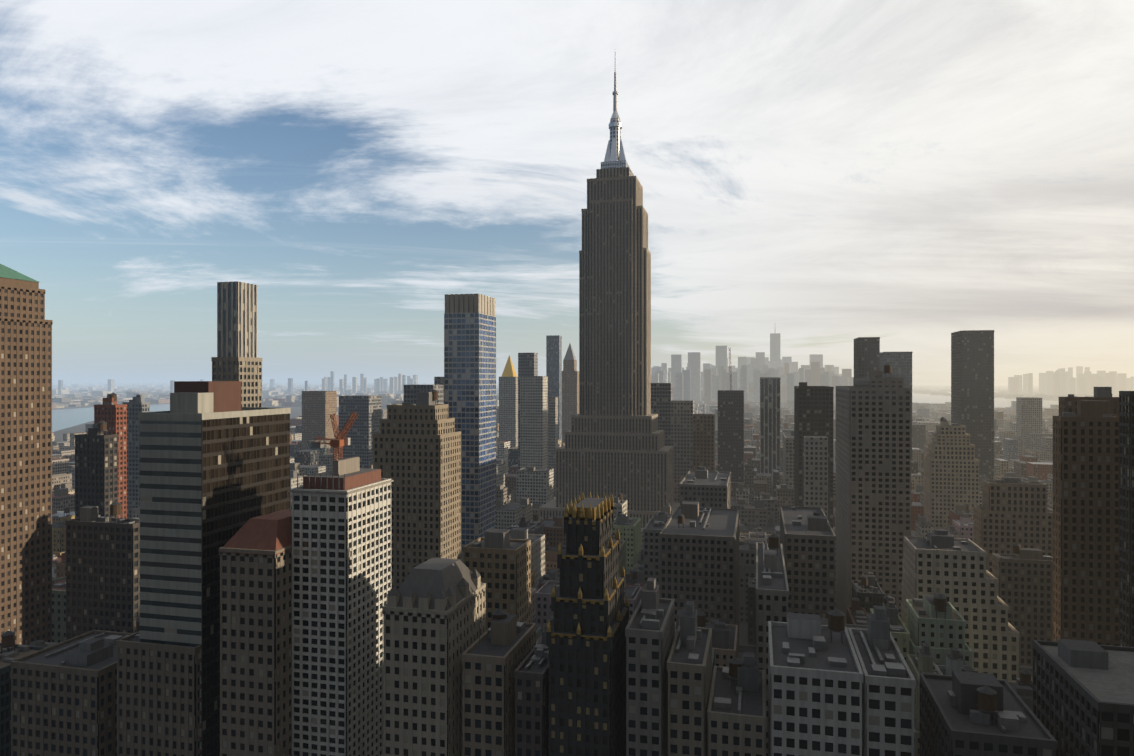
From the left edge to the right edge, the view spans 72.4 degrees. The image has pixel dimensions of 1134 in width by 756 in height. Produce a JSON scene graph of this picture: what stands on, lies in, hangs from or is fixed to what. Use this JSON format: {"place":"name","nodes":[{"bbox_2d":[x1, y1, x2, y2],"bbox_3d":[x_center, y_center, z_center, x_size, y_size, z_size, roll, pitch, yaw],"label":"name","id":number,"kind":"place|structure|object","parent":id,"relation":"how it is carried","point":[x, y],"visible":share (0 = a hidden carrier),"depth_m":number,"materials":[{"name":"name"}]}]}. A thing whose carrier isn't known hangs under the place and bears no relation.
{"place":"outdoors","nodes":[
{"label":"outdoors","id":0,"kind":"place"},
{"bbox_2d":[0,264,52,644],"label":"copper roof tower","id":1,"kind":"structure","parent":0,"point":[25,471],"depth_m":321.78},
{"bbox_2d":[138,381,290,755],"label":"office tower","id":2,"kind":"structure","parent":0,"point":[214,467],"depth_m":223.71,"materials":[{"name":"black"}]},
{"bbox_2d":[289,412,393,755],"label":"white grid tower","id":3,"kind":"structure","parent":0,"point":[341,547],"depth_m":218.73,"materials":[{"name":"grey concrete"}]},
{"bbox_2d":[382,558,485,755],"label":"high-rise building","id":4,"kind":"structure","parent":0,"point":[433,609],"depth_m":202.75,"materials":[{"name":"beige stone"}]},
{"bbox_2d":[52,382,1058,431],"bbox_3d":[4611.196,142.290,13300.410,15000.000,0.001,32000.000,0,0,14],"label":"water","id":5,"kind":"structure","parent":0,"point":[64,418],"depth_m":3739.15,"materials":[{"name":"blue liquid"}]},
{"bbox_2d":[52,379,1058,440],"bbox_3d":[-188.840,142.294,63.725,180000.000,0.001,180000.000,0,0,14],"label":"ground","id":6,"kind":"structure","parent":0,"point":[295,412],"depth_m":31521.27,"materials":[{"name":"grey"}]},
{"bbox_2d":[63,362,1058,440],"bbox_3d":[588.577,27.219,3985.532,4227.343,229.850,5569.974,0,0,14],"label":"city blocks","id":7,"kind":"structure","parent":6,"relation":"on","point":[929,415],"depth_m":2751.35,"materials":[{"name":"grey concrete"}]},
{"bbox_2d":[52,381,1118,408],"bbox_3d":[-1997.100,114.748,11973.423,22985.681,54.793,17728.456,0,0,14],"label":"boroughs","id":8,"kind":"object","parent":6,"relation":"on","point":[71,394],"visible":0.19,"depth_m":6693.39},
{"bbox_2d":[58,328,1133,403],"bbox_3d":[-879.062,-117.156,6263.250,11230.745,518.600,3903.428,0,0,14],"label":"distant skyline","id":9,"kind":"structure","parent":8,"relation":"on","point":[692,380],"depth_m":5050.01,"materials":[{"name":"grey"}]},
{"bbox_2d":[505,460,1032,680],"bbox_3d":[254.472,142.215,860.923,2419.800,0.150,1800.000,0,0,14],"label":"street pavements","id":10,"kind":"structure","parent":6,"relation":"on","point":[745,645],"depth_m":413.46,"materials":[{"name":"grey concrete"}]},
{"bbox_2d":[10,619,139,755],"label":"building","id":11,"kind":"structure","parent":10,"relation":"on","point":[63,698],"depth_m":232.86,"materials":[{"name":"grey concrete"}]},
{"bbox_2d":[75,421,117,517],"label":"dark slab","id":12,"kind":"structure","parent":10,"relation":"on","point":[96,466],"depth_m":421.03,"materials":[{"name":"grey concrete"}]},
{"bbox_2d":[65,501,139,639],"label":"building","id":13,"kind":"structure","parent":10,"relation":"on","point":[102,574],"depth_m":322.34,"materials":[{"name":"grey concrete"}]},
{"bbox_2d":[94,393,126,518],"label":"brick tower","id":14,"kind":"structure","parent":10,"relation":"on","point":[111,412],"depth_m":528.92,"materials":[{"name":"red"}]},
{"bbox_2d":[122,395,149,518],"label":"blue grey tower","id":15,"kind":"structure","parent":10,"relation":"on","point":[137,404],"depth_m":617.07,"materials":[{"name":"glass"}]},
{"bbox_2d":[116,631,200,755],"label":"office building","id":16,"kind":"structure","parent":10,"relation":"on","point":[158,700],"depth_m":220.82,"materials":[{"name":"grey concrete"}]},
{"bbox_2d":[211,281,261,406],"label":"tower","id":17,"kind":"structure","parent":10,"relation":"on","point":[236,359],"depth_m":349.07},
{"bbox_2d":[218,510,291,755],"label":"building","id":18,"kind":"structure","parent":10,"relation":"on","point":[255,553],"depth_m":214.35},
{"bbox_2d":[373,389,460,588],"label":"skyscraper","id":19,"kind":"structure","parent":10,"relation":"on","point":[417,453],"depth_m":376.83,"materials":[{"name":"grey stone"}]},
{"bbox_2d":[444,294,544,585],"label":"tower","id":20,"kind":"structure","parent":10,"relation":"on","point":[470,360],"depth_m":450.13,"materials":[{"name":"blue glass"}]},
{"bbox_2d":[463,528,530,631],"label":"building","id":21,"kind":"structure","parent":10,"relation":"on","point":[499,560],"depth_m":281.75,"materials":[{"name":"grey concrete"}]},
{"bbox_2d":[461,608,535,755],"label":"office building","id":22,"kind":"structure","parent":10,"relation":"on","point":[495,654],"depth_m":198.16,"materials":[{"name":"grey concrete"}]},
{"bbox_2d":[0,493,1032,755],"bbox_3d":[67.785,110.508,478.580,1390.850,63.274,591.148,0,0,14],"label":"city blocks","id":23,"kind":"structure","parent":10,"relation":"on","point":[928,635],"depth_m":344.59,"materials":[{"name":"grey concrete"}]},
{"bbox_2d":[514,616,553,755],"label":"building","id":24,"kind":"structure","parent":10,"relation":"on","point":[531,674],"depth_m":194.84,"materials":[{"name":"grey concrete"}]},
{"bbox_2d":[52,424,1052,542],"bbox_3d":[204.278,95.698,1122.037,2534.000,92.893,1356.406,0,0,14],"label":"city blocks","id":25,"kind":"structure","parent":10,"relation":"on","point":[758,499],"depth_m":840.68,"materials":[{"name":"grey concrete"}]},
{"bbox_2d":[625,578,674,755],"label":"high-rise building","id":26,"kind":"structure","parent":10,"relation":"on","point":[650,632],"depth_m":190.09,"materials":[{"name":"grey"}]},
{"bbox_2d":[643,511,669,597],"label":"office building","id":27,"kind":"structure","parent":10,"relation":"on","point":[654,527],"depth_m":428.07,"materials":[{"name":"grey"}]},
{"bbox_2d":[302,335,1041,518],"bbox_3d":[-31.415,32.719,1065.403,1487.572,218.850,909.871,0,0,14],"label":"distant towers","id":28,"kind":"structure","parent":10,"relation":"on","point":[536,411],"depth_m":898.35,"materials":[{"name":"grey"}]},
{"bbox_2d":[667,601,711,755],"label":"office building","id":29,"kind":"structure","parent":10,"relation":"on","point":[689,665],"depth_m":186.75,"materials":[{"name":"grey concrete"}]},
{"bbox_2d":[660,501,738,653],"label":"loft","id":30,"kind":"structure","parent":10,"relation":"on","point":[699,556],"depth_m":344.04,"materials":[{"name":"grey"}]},
{"bbox_2d":[679,466,730,507],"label":"loft","id":31,"kind":"structure","parent":10,"relation":"on","point":[703,486],"depth_m":512.27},
{"bbox_2d":[707,652,765,755],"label":"building","id":32,"kind":"structure","parent":10,"relation":"on","point":[736,717],"depth_m":187.97,"materials":[{"name":"grey"}]},
{"bbox_2d":[760,377,780,483],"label":"skyscraper","id":33,"kind":"structure","parent":10,"relation":"on","point":[769,424],"depth_m":983.83,"materials":[{"name":"grey concrete"}]},
{"bbox_2d":[756,533,788,755],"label":"building","id":34,"kind":"structure","parent":10,"relation":"on","point":[772,591],"depth_m":258.76,"materials":[{"name":"grey concrete"}]},
{"bbox_2d":[783,431,793,487],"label":"building","id":35,"kind":"structure","parent":10,"relation":"on","point":[788,458],"depth_m":785.84,"materials":[{"name":"grey concrete"}]},
{"bbox_2d":[780,506,835,617],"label":"loft","id":36,"kind":"structure","parent":10,"relation":"on","point":[807,538],"depth_m":332.19,"materials":[{"name":"grey concrete"}]},
{"bbox_2d":[794,382,833,528],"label":"skyscraper","id":37,"kind":"structure","parent":10,"relation":"on","point":[813,410],"depth_m":646.78,"materials":[{"name":"grey concrete"}]},
{"bbox_2d":[768,609,862,755],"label":"office building","id":38,"kind":"structure","parent":10,"relation":"on","point":[815,677],"depth_m":179.54,"materials":[{"name":"grey concrete"}]},
{"bbox_2d":[854,337,879,377],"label":"building","id":39,"kind":"structure","parent":10,"relation":"on","point":[866,354],"depth_m":862.19,"materials":[{"name":"grey concrete"}]},
{"bbox_2d":[848,606,915,755],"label":"office building","id":40,"kind":"structure","parent":10,"relation":"on","point":[889,684],"depth_m":175.23,"materials":[{"name":"grey"}]},
{"bbox_2d":[880,352,912,460],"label":"glass tower","id":41,"kind":"structure","parent":10,"relation":"on","point":[900,363],"depth_m":909.38,"materials":[{"name":"grey glass"}]},
{"bbox_2d":[924,417,979,528],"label":"high-rise building","id":42,"kind":"structure","parent":10,"relation":"on","point":[951,470],"depth_m":659.25,"materials":[{"name":"grey"}]},
{"bbox_2d":[901,529,1019,681],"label":"stepped building","id":43,"kind":"structure","parent":10,"relation":"on","point":[956,573],"depth_m":316.77,"materials":[{"name":"grey concrete"}]},
{"bbox_2d":[951,330,993,479],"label":"skyscraper","id":44,"kind":"structure","parent":10,"relation":"on","point":[972,381],"depth_m":926.69,"materials":[{"name":"grey glass"}]},
{"bbox_2d":[920,670,1056,755],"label":"office building","id":45,"kind":"structure","parent":10,"relation":"on","point":[963,713],"depth_m":178.25,"materials":[{"name":"grey concrete"}]},
{"bbox_2d":[974,477,1052,573],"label":"office building","id":46,"kind":"structure","parent":10,"relation":"on","point":[1009,512],"depth_m":448.34,"materials":[{"name":"grey"}]},
{"bbox_2d":[992,543,1052,665],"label":"building","id":47,"kind":"structure","parent":10,"relation":"on","point":[1024,576],"depth_m":383.48,"materials":[{"name":"grey"}]},
{"bbox_2d":[1032,639,1133,755],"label":"office building","id":48,"kind":"structure","parent":10,"relation":"on","point":[1083,697],"depth_m":182.30,"materials":[{"name":"grey concrete"}]},
{"bbox_2d":[1119,391,1133,646],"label":"high-rise building","id":49,"kind":"structure","parent":10,"relation":"on","point":[1126,518],"depth_m":279.16,"materials":[{"name":"concrete"}]},
{"bbox_2d":[0,0,1133,378],"label":"sky","id":50,"kind":"structure","parent":0,"point":[910,175],"materials":[{"name":"white"}]},
{"bbox_2d":[546,492,628,755],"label":"skyscraper","id":51,"kind":"structure","parent":0,"point":[585,640],"depth_m":192.79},
{"bbox_2d":[539,50,679,527],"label":"skyscraper","id":52,"kind":"structure","parent":0,"point":[614,442],"depth_m":688.74,"materials":[{"name":"grey stone"}]},
{"bbox_2d":[836,363,911,623],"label":"slab tower","id":53,"kind":"structure","parent":0,"point":[873,468],"depth_m":400.57,"materials":[{"name":"grey concrete"}]},
{"bbox_2d":[1053,400,1118,645],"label":"brown tower","id":54,"kind":"structure","parent":0,"point":[1086,523],"depth_m":306.36,"materials":[{"name":"grey"}]},
{"bbox_2d":[1059,387,1118,415],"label":"building","id":55,"kind":"structure","parent":0,"point":[1068,403],"depth_m":346.42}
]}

